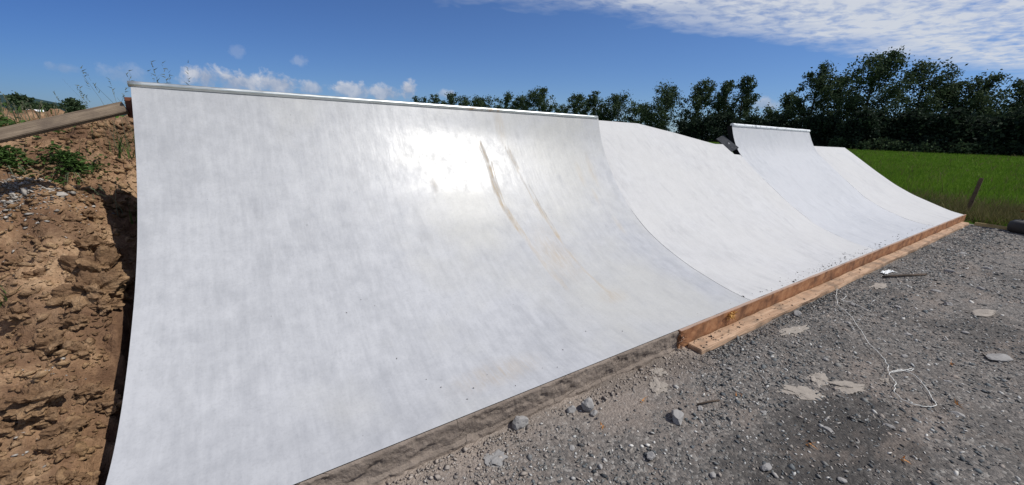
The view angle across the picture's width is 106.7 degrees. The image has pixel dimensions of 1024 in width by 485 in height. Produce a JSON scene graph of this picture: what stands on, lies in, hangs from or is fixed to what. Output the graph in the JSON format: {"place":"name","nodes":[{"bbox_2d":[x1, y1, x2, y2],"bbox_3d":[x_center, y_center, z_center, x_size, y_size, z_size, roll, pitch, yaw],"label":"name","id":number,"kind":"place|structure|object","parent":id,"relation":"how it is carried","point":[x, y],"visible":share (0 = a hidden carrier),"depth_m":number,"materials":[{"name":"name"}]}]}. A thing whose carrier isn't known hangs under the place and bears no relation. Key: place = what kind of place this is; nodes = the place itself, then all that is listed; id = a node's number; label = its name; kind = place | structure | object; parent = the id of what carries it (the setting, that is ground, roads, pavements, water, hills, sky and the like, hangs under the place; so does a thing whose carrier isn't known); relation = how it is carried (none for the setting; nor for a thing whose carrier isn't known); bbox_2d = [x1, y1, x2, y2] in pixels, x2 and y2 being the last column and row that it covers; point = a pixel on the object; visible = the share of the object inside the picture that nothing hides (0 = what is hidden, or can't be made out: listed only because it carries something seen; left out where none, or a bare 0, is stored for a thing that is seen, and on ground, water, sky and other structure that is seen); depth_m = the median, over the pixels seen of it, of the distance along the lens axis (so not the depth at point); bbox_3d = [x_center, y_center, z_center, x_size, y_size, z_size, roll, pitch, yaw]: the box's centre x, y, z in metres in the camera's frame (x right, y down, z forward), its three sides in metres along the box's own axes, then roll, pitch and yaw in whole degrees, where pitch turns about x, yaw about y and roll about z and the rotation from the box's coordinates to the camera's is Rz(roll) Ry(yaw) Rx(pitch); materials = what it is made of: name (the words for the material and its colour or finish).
{"place":"outdoors","nodes":[
{"label":"outdoors","id":0,"kind":"place"},
{"bbox_2d":[0,98,111,124],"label":"tall grass","id":1,"kind":"structure","parent":0,"point":[9,108],"depth_m":3.96,"materials":[{"name":"green plant"}]},
{"bbox_2d":[0,108,136,484],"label":"earth mound ground","id":2,"kind":"structure","parent":0,"point":[113,374],"depth_m":2.40,"materials":[{"name":"soil"}]},
{"bbox_2d":[0,418,19,436],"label":"earth clod","id":3,"kind":"object","parent":2,"relation":"on","point":[9,429],"visible":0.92,"depth_m":1.94,"materials":[{"name":"soil"}]},
{"bbox_2d":[1,256,22,266],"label":"earth clod","id":4,"kind":"object","parent":2,"relation":"on","point":[7,262],"visible":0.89,"depth_m":2.48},
{"bbox_2d":[0,457,30,484],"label":"earth clod","id":5,"kind":"object","parent":2,"relation":"on","point":[12,471],"visible":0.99,"depth_m":1.77,"materials":[{"name":"soil"}]},
{"bbox_2d":[1,305,30,321],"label":"earth clod","id":6,"kind":"object","parent":2,"relation":"on","point":[16,313],"visible":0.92,"depth_m":2.25,"materials":[{"name":"soil"}]},
{"bbox_2d":[0,140,62,179],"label":"weed plant","id":7,"kind":"object","parent":2,"relation":"on","point":[7,157],"visible":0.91,"depth_m":3.09,"materials":[{"name":"green plant"}]},
{"bbox_2d":[21,268,46,279],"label":"earth clod","id":8,"kind":"object","parent":2,"relation":"on","point":[38,272],"visible":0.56,"depth_m":2.46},
{"bbox_2d":[0,379,69,419],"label":"earth clod","id":9,"kind":"object","parent":2,"relation":"on","point":[39,398],"visible":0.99,"depth_m":1.97,"materials":[{"name":"soil"}]},
{"bbox_2d":[0,112,71,137],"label":"weed plant","id":10,"kind":"object","parent":2,"relation":"on","point":[5,120],"visible":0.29,"depth_m":3.47,"materials":[{"name":"green plant"}]},
{"bbox_2d":[26,406,60,424],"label":"earth clod","id":11,"kind":"object","parent":2,"relation":"on","point":[51,414],"visible":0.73,"depth_m":2.01,"materials":[{"name":"soil"}]},
{"bbox_2d":[26,329,77,355],"bbox_3d":[-2.665,0.591,2.213,0.158,0.161,0.164,4,16,5],"label":"earth clod","id":12,"kind":"object","parent":2,"relation":"on","point":[50,342],"visible":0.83,"depth_m":2.17,"materials":[{"name":"soil"}]},
{"bbox_2d":[33,437,70,455],"bbox_3d":[-2.337,1.036,1.934,0.110,0.101,0.084,2,16,-2],"label":"earth clod","id":13,"kind":"object","parent":2,"relation":"on","point":[45,447],"visible":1,"depth_m":1.91,"materials":[{"name":"soil"}]},
{"bbox_2d":[0,161,115,467],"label":"rubble","id":14,"kind":"object","parent":2,"relation":"on","point":[24,191],"visible":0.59,"depth_m":2.77,"materials":[{"name":"stone"}]},
{"bbox_2d":[38,416,86,440],"bbox_3d":[-2.362,0.991,2.017,0.170,0.126,0.123,-5,18,-23],"label":"earth clod","id":15,"kind":"object","parent":2,"relation":"on","point":[69,427],"visible":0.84,"depth_m":1.99,"materials":[{"name":"soil"}]},
{"bbox_2d":[0,102,128,142],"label":"formwork plank","id":16,"kind":"object","parent":2,"relation":"on","point":[43,125],"visible":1,"depth_m":2.75,"materials":[{"name":"brown wood"}]},
{"bbox_2d":[124,97,132,117],"bbox_3d":[-3.013,-1.065,3.007,0.044,0.150,0.060,-8,14,-32],"label":"formwork stud","id":17,"kind":"object","parent":16,"relation":"attached to","point":[128,103],"visible":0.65,"depth_m":2.98,"materials":[{"name":"red wood"}]},
{"bbox_2d":[61,470,86,484],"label":"earth clod","id":18,"kind":"object","parent":2,"relation":"on","point":[76,477],"visible":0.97,"depth_m":1.89,"materials":[{"name":"soil"}]},
{"bbox_2d":[59,313,91,330],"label":"earth clod","id":19,"kind":"object","parent":2,"relation":"on","point":[82,319],"visible":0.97,"depth_m":2.30,"materials":[{"name":"soil"}]},
{"bbox_2d":[22,139,133,198],"bbox_3d":[-3.750,-0.631,3.300,0.749,0.488,0.729,-8,19,-32],"label":"weed plant","id":20,"kind":"object","parent":2,"relation":"on","point":[70,162],"visible":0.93,"depth_m":3.24,"materials":[{"name":"green plant"}]},
{"bbox_2d":[66,342,90,358],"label":"earth clod","id":21,"kind":"object","parent":2,"relation":"on","point":[80,349],"visible":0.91,"depth_m":2.21,"materials":[{"name":"soil"}]},
{"bbox_2d":[45,269,129,311],"bbox_3d":[-2.708,0.311,2.446,0.385,0.286,0.250,-10,12,-32],"label":"earth clod","id":22,"kind":"object","parent":2,"relation":"on","point":[84,289],"visible":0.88,"depth_m":2.40,"materials":[{"name":"soil"}]},
{"bbox_2d":[73,235,101,252],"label":"earth clod","id":23,"kind":"object","parent":2,"relation":"on","point":[91,243],"visible":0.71,"depth_m":2.71,"materials":[{"name":"soil"}]},
{"bbox_2d":[77,209,98,220],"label":"earth clod","id":24,"kind":"object","parent":2,"relation":"on","point":[90,214],"visible":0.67,"depth_m":2.92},
{"bbox_2d":[73,383,104,404],"bbox_3d":[-2.381,0.850,2.134,0.120,0.102,0.128,12,19,30],"label":"earth clod","id":25,"kind":"object","parent":2,"relation":"on","point":[86,393],"visible":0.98,"depth_m":2.12,"materials":[{"name":"soil"}]},
{"bbox_2d":[80,470,100,484],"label":"earth clod","id":26,"kind":"object","parent":2,"relation":"on","point":[87,479],"visible":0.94,"depth_m":1.93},
{"bbox_2d":[57,245,135,285],"bbox_3d":[-2.885,0.226,2.645,0.315,0.418,0.328,10,18,23],"label":"earth clod","id":27,"kind":"object","parent":2,"relation":"on","point":[105,258],"visible":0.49,"depth_m":2.58,"materials":[{"name":"soil"}]},
{"bbox_2d":[85,389,122,416],"bbox_3d":[-2.333,0.936,2.192,0.202,0.141,0.135,-8,18,-32],"label":"earth clod","id":28,"kind":"object","parent":2,"relation":"on","point":[111,403],"visible":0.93,"depth_m":2.17,"materials":[{"name":"soil"}]},
{"bbox_2d":[72,65,135,159],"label":"tall grass","id":29,"kind":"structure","parent":2,"relation":"on","point":[120,151],"depth_m":3.55,"materials":[{"name":"green plant"}]},
{"bbox_2d":[86,297,124,315],"bbox_3d":[-2.611,0.416,2.441,0.144,0.145,0.124,3,16,3],"label":"earth clod","id":30,"kind":"object","parent":2,"relation":"on","point":[105,306],"visible":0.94,"depth_m":2.40,"materials":[{"name":"soil"}]},
{"bbox_2d":[97,193,126,208],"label":"earth clod","id":31,"kind":"object","parent":2,"relation":"on","point":[120,200],"visible":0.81,"depth_m":3.23,"materials":[{"name":"soil"}]},
{"bbox_2d":[90,181,136,223],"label":"tall grass","id":32,"kind":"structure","parent":2,"relation":"on","point":[120,188],"depth_m":3.20,"materials":[{"name":"green plant"}]},
{"bbox_2d":[0,95,975,137],"bbox_3d":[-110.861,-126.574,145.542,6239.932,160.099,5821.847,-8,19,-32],"label":"hills","id":33,"kind":"structure","parent":0,"point":[2,100],"depth_m":1543.79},
{"bbox_2d":[0,0,1023,132],"label":"sky","id":34,"kind":"structure","parent":0,"point":[394,50],"materials":[{"name":"blue"}]},
{"bbox_2d":[116,116,1023,225],"bbox_3d":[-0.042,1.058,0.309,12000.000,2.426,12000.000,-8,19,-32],"label":"meadow ground","id":35,"kind":"structure","parent":0,"point":[969,222],"depth_m":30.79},
{"bbox_2d":[0,90,38,110],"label":"broadleaf tree","id":36,"kind":"object","parent":35,"relation":"on","point":[16,99],"visible":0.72,"depth_m":177.41,"materials":[{"name":"green plant"}]},
{"bbox_2d":[58,97,87,112],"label":"broadleaf tree","id":37,"kind":"object","parent":35,"relation":"on","point":[72,104],"visible":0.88,"depth_m":189.68,"materials":[{"name":"green plant"}]},
{"bbox_2d":[439,91,459,104],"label":"broadleaf tree","id":38,"kind":"object","parent":35,"relation":"on","point":[450,98],"visible":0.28,"depth_m":177.22,"materials":[{"name":"green plant"}]},
{"bbox_2d":[472,94,503,108],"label":"broadleaf tree","id":39,"kind":"object","parent":35,"relation":"on","point":[482,103],"visible":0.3,"depth_m":172.57,"materials":[{"name":"green plant"}]},
{"bbox_2d":[495,90,516,109],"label":"poplar tree","id":40,"kind":"object","parent":35,"relation":"on","point":[508,97],"visible":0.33,"depth_m":160.55,"materials":[{"name":"green plant"}]},
{"bbox_2d":[518,86,562,112],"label":"poplar tree","id":41,"kind":"object","parent":35,"relation":"on","point":[538,99],"visible":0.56,"depth_m":139.27,"materials":[{"name":"green plant"}]},
{"bbox_2d":[563,91,592,114],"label":"poplar tree","id":42,"kind":"object","parent":35,"relation":"on","point":[575,106],"visible":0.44,"depth_m":147.09,"materials":[{"name":"green plant"}]},
{"bbox_2d":[579,90,606,120],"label":"poplar tree","id":43,"kind":"object","parent":35,"relation":"on","point":[591,102],"visible":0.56,"depth_m":139.78,"materials":[{"name":"green plant"}]},
{"bbox_2d":[594,90,639,122],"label":"broadleaf tree","id":44,"kind":"object","parent":35,"relation":"on","point":[618,103],"visible":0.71,"depth_m":134.42,"materials":[{"name":"green plant"}]},
{"bbox_2d":[626,103,648,123],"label":"broadleaf tree","id":45,"kind":"object","parent":35,"relation":"on","point":[638,120],"visible":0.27,"depth_m":135.78,"materials":[{"name":"green plant"}]},
{"bbox_2d":[635,79,692,131],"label":"broadleaf tree","id":46,"kind":"object","parent":35,"relation":"on","point":[660,118],"visible":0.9,"depth_m":115.96,"materials":[{"name":"green plant"}]},
{"bbox_2d":[672,118,688,135],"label":"hedgerow shrub","id":47,"kind":"object","parent":35,"relation":"on","point":[681,123],"visible":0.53,"depth_m":100.50,"materials":[{"name":"green plant"}]},
{"bbox_2d":[682,116,708,140],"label":"hedgerow shrub","id":48,"kind":"object","parent":35,"relation":"on","point":[693,126],"visible":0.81,"depth_m":96.51,"materials":[{"name":"green plant"}]},
{"bbox_2d":[676,77,720,130],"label":"poplar tree","id":49,"kind":"object","parent":35,"relation":"on","point":[700,95],"visible":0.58,"depth_m":107.70,"materials":[{"name":"green plant"}]},
{"bbox_2d":[694,112,715,140],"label":"hedgerow shrub","id":50,"kind":"object","parent":35,"relation":"on","point":[705,134],"visible":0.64,"depth_m":95.36,"materials":[{"name":"green plant"}]},
{"bbox_2d":[704,111,729,141],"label":"hedgerow shrub","id":51,"kind":"object","parent":35,"relation":"on","point":[717,126],"visible":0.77,"depth_m":89.64,"materials":[{"name":"green plant"}]},
{"bbox_2d":[707,80,739,116],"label":"poplar tree","id":52,"kind":"object","parent":35,"relation":"on","point":[726,90],"visible":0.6,"depth_m":101.24,"materials":[{"name":"green plant"}]},
{"bbox_2d":[714,109,739,140],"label":"hedgerow shrub","id":53,"kind":"object","parent":35,"relation":"on","point":[732,117],"visible":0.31,"depth_m":89.27,"materials":[{"name":"green plant"}]},
{"bbox_2d":[722,73,760,120],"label":"poplar tree","id":54,"kind":"object","parent":35,"relation":"on","point":[745,107],"visible":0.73,"depth_m":97.87,"materials":[{"name":"green plant"}]},
{"bbox_2d":[738,109,768,125],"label":"hedgerow shrub","id":55,"kind":"object","parent":35,"relation":"on","point":[752,120],"visible":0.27,"depth_m":82.23,"materials":[{"name":"green plant"}]},
{"bbox_2d":[753,102,782,122],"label":"broadleaf tree","id":56,"kind":"object","parent":35,"relation":"on","point":[770,111],"visible":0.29,"depth_m":106.75,"materials":[{"name":"green plant"}]},
{"bbox_2d":[767,113,791,127],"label":"hedgerow shrub","id":57,"kind":"object","parent":35,"relation":"on","point":[779,122],"visible":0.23,"depth_m":78.26,"materials":[{"name":"green plant"}]},
{"bbox_2d":[766,89,806,122],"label":"broadleaf tree","id":58,"kind":"object","parent":35,"relation":"on","point":[786,98],"visible":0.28,"depth_m":91.16,"materials":[{"name":"green plant"}]},
{"bbox_2d":[786,111,814,136],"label":"hedgerow shrub","id":59,"kind":"object","parent":35,"relation":"on","point":[798,125],"visible":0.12,"depth_m":75.44,"materials":[{"name":"green plant"}]},
{"bbox_2d":[778,60,845,123],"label":"poplar tree","id":60,"kind":"object","parent":35,"relation":"on","point":[820,86],"visible":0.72,"depth_m":77.05,"materials":[{"name":"green plant"}]},
{"bbox_2d":[801,110,834,145],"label":"hedgerow shrub","id":61,"kind":"object","parent":35,"relation":"on","point":[814,123],"visible":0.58,"depth_m":72.22,"materials":[{"name":"green plant"}]},
{"bbox_2d":[810,111,846,146],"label":"hedgerow shrub","id":62,"kind":"object","parent":35,"relation":"on","point":[826,123],"visible":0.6,"depth_m":70.55,"materials":[{"name":"green plant"}]},
{"bbox_2d":[828,136,849,146],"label":"bush","id":63,"kind":"object","parent":35,"relation":"on","point":[836,143],"visible":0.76,"depth_m":66.90,"materials":[{"name":"green plant"}]},
{"bbox_2d":[817,72,861,120],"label":"broadleaf tree","id":64,"kind":"object","parent":35,"relation":"on","point":[848,83],"visible":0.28,"depth_m":78.55,"materials":[{"name":"green plant"}]},
{"bbox_2d":[828,116,868,148],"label":"hedgerow shrub","id":65,"kind":"object","parent":35,"relation":"on","point":[842,127],"visible":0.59,"depth_m":67.15,"materials":[{"name":"green plant"}]},
{"bbox_2d":[843,106,891,148],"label":"hedgerow shrub","id":66,"kind":"object","parent":35,"relation":"on","point":[867,118],"visible":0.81,"depth_m":64.81,"materials":[{"name":"green plant"}]},
{"bbox_2d":[823,45,923,129],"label":"broadleaf tree","id":67,"kind":"object","parent":35,"relation":"on","point":[892,60],"visible":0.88,"depth_m":67.45,"materials":[{"name":"green plant"}]},
{"bbox_2d":[865,109,894,142],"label":"hedgerow shrub","id":68,"kind":"object","parent":35,"relation":"on","point":[882,114],"visible":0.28,"depth_m":65.88,"materials":[{"name":"green plant"}]},
{"bbox_2d":[870,136,893,150],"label":"bush","id":69,"kind":"object","parent":35,"relation":"on","point":[881,147],"visible":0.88,"depth_m":62.99,"materials":[{"name":"green plant"}]},
{"bbox_2d":[876,110,912,148],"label":"hedgerow shrub","id":70,"kind":"object","parent":35,"relation":"on","point":[898,122],"visible":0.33,"depth_m":64.70,"materials":[{"name":"green plant"}]},
{"bbox_2d":[887,140,908,151],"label":"bush","id":71,"kind":"object","parent":35,"relation":"on","point":[896,146],"visible":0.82,"depth_m":61.92,"materials":[{"name":"green plant"}]},
{"bbox_2d":[883,104,938,150],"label":"hedgerow shrub","id":72,"kind":"object","parent":35,"relation":"on","point":[914,116],"visible":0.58,"depth_m":62.66,"materials":[{"name":"green plant"}]},
{"bbox_2d":[905,140,938,153],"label":"bush","id":73,"kind":"object","parent":35,"relation":"on","point":[923,147],"visible":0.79,"depth_m":59.13,"materials":[{"name":"green plant"}]},
{"bbox_2d":[879,55,967,120],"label":"broadleaf tree","id":74,"kind":"object","parent":35,"relation":"on","point":[920,73],"visible":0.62,"depth_m":71.11,"materials":[{"name":"green plant"}]},
{"bbox_2d":[904,107,951,152],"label":"hedgerow shrub","id":75,"kind":"object","parent":35,"relation":"on","point":[930,131],"visible":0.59,"depth_m":60.30,"materials":[{"name":"green plant"}]},
{"bbox_2d":[925,79,974,129],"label":"broadleaf tree","id":76,"kind":"object","parent":35,"relation":"on","point":[958,83],"visible":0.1,"depth_m":71.26,"materials":[{"name":"green plant"}]},
{"bbox_2d":[933,101,984,152],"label":"hedgerow shrub","id":77,"kind":"object","parent":35,"relation":"on","point":[960,123],"visible":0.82,"depth_m":58.17,"materials":[{"name":"green plant"}]},
{"bbox_2d":[943,138,981,154],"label":"bush","id":78,"kind":"object","parent":35,"relation":"on","point":[961,147],"visible":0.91,"depth_m":56.34,"materials":[{"name":"green plant"}]},
{"bbox_2d":[950,112,990,141],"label":"hedgerow shrub","id":79,"kind":"object","parent":35,"relation":"on","point":[982,117],"visible":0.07,"depth_m":58.15,"materials":[{"name":"green plant"}]},
{"bbox_2d":[965,178,983,211],"bbox_3d":[12.746,-1.221,10.525,0.106,1.120,0.113,-8,19,-32],"label":"stake","id":80,"kind":"object","parent":35,"relation":"on","point":[975,191],"visible":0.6,"depth_m":10.47,"materials":[{"name":"brown wood"}]},
{"bbox_2d":[964,140,995,154],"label":"bush","id":81,"kind":"object","parent":35,"relation":"on","point":[975,149],"visible":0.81,"depth_m":55.78,"materials":[{"name":"green plant"}]},
{"bbox_2d":[941,69,1022,123],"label":"broadleaf tree","id":82,"kind":"object","parent":35,"relation":"on","point":[982,98],"visible":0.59,"depth_m":67.43,"materials":[{"name":"green plant"}]},
{"bbox_2d":[960,112,1019,154],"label":"hedgerow shrub","id":83,"kind":"object","parent":35,"relation":"on","point":[990,138],"visible":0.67,"depth_m":55.71,"materials":[{"name":"green plant"}]},
{"bbox_2d":[970,104,1023,154],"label":"hedgerow shrub","id":84,"kind":"object","parent":35,"relation":"on","point":[1007,134],"visible":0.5,"depth_m":54.79,"materials":[{"name":"green plant"}]},
{"bbox_2d":[990,77,1023,137],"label":"broadleaf tree","id":85,"kind":"object","parent":35,"relation":"on","point":[1018,100],"visible":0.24,"depth_m":67.81,"materials":[{"name":"green plant"}]},
{"bbox_2d":[380,224,1023,484],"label":"gravel yard","id":86,"kind":"structure","parent":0,"point":[611,412],"depth_m":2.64,"materials":[{"name":"gravel"}]},
{"bbox_2d":[483,449,507,467],"bbox_3d":[-0.098,1.228,2.156,0.151,0.030,0.141,-8,19,-32],"label":"cement spill","id":87,"kind":"object","parent":86,"relation":"on","point":[493,459],"visible":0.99,"depth_m":2.15,"materials":[{"name":"concrete"}]},
{"bbox_2d":[512,416,527,430],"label":"stone","id":88,"kind":"object","parent":86,"relation":"on","point":[519,422],"visible":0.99,"depth_m":2.37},
{"bbox_2d":[106,81,962,484],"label":"skate ramp","id":89,"kind":"structure","parent":86,"relation":"on","point":[484,265],"depth_m":3.15,"materials":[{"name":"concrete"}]},
{"bbox_2d":[716,135,738,151],"bbox_3d":[4.360,-2.004,7.712,0.280,0.026,0.400,-28,68,-26],"label":"dark panel","id":90,"kind":"object","parent":89,"relation":"on","point":[726,142],"visible":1,"depth_m":7.70,"materials":[{"name":"grey wood"}]},
{"bbox_2d":[581,397,593,411],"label":"stone","id":91,"kind":"object","parent":86,"relation":"on","point":[587,404],"visible":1,"depth_m":2.54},
{"bbox_2d":[649,376,667,395],"bbox_3d":[1.102,1.078,2.856,0.150,0.038,0.238,7,17,16],"label":"cement spill","id":92,"kind":"object","parent":86,"relation":"on","point":[657,386],"visible":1,"depth_m":2.84,"materials":[{"name":"concrete"}]},
{"bbox_2d":[672,409,683,425],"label":"stone","id":93,"kind":"object","parent":86,"relation":"on","point":[677,415],"visible":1,"depth_m":2.49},
{"bbox_2d":[780,325,809,335],"bbox_3d":[2.805,0.872,3.782,0.523,0.029,0.126,-6,18,-26],"label":"cement spill","id":94,"kind":"object","parent":86,"relation":"on","point":[791,331],"visible":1,"depth_m":3.77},
{"bbox_2d":[777,385,826,400],"bbox_3d":[2.177,1.127,2.845,0.394,0.021,0.171,5,16,9],"label":"cement spill","id":95,"kind":"object","parent":86,"relation":"on","point":[806,393],"visible":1,"depth_m":2.85,"materials":[{"name":"concrete"}]},
{"bbox_2d":[807,372,828,387],"bbox_3d":[2.425,1.087,3.011,0.276,0.036,0.142,-7,18,-28],"label":"cement spill","id":96,"kind":"object","parent":86,"relation":"on","point":[818,377],"visible":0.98,"depth_m":3.01,"materials":[{"name":"concrete"}]},
{"bbox_2d":[676,214,965,349],"bbox_3d":[6.521,0.134,6.509,12.179,0.225,0.098,-8,19,-32],"label":"shuttering board","id":97,"kind":"object","parent":86,"relation":"on","point":[695,331],"visible":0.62,"depth_m":4.43,"materials":[{"name":"wood"}]},
{"bbox_2d":[688,222,968,353],"bbox_3d":[6.438,0.226,6.397,11.560,0.070,0.155,-8,19,-32],"label":"plank","id":98,"kind":"object","parent":86,"relation":"on","point":[751,322],"visible":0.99,"depth_m":4.40,"materials":[{"name":"brown wood"}]},
{"bbox_2d":[346,224,952,387],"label":"dirt crumbs","id":99,"kind":"object","parent":98,"relation":"on","point":[771,290],"visible":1,"depth_m":4.26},
{"bbox_2d":[827,380,866,393],"bbox_3d":[2.605,1.109,2.940,0.321,0.039,0.182,1,16,-5],"label":"cement spill","id":100,"kind":"object","parent":86,"relation":"on","point":[849,387],"visible":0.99,"depth_m":2.92,"materials":[{"name":"concrete"}]},
{"bbox_2d":[836,290,936,406],"bbox_3d":[3.543,0.883,3.766,0.271,0.013,2.533,11,18,27],"label":"string","id":101,"kind":"object","parent":86,"relation":"on","point":[888,365],"visible":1,"depth_m":3.13,"materials":[{"name":"white"}]},
{"bbox_2d":[970,309,996,316],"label":"flat stone","id":102,"kind":"object","parent":86,"relation":"on","point":[984,312],"visible":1,"depth_m":4.30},
{"bbox_2d":[986,353,1012,361],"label":"flat stone","id":103,"kind":"object","parent":86,"relation":"on","point":[1001,357],"visible":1,"depth_m":3.38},
{"bbox_2d":[1007,219,1023,234],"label":"tyre","id":104,"kind":"object","parent":86,"relation":"on","point":[1016,226],"visible":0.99,"depth_m":8.65,"materials":[{"name":"black rubber"}]},
{"bbox_2d":[828,146,1023,225],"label":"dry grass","id":105,"kind":"structure","parent":0,"point":[961,204],"depth_m":11.43,"materials":[{"name":"plant"}]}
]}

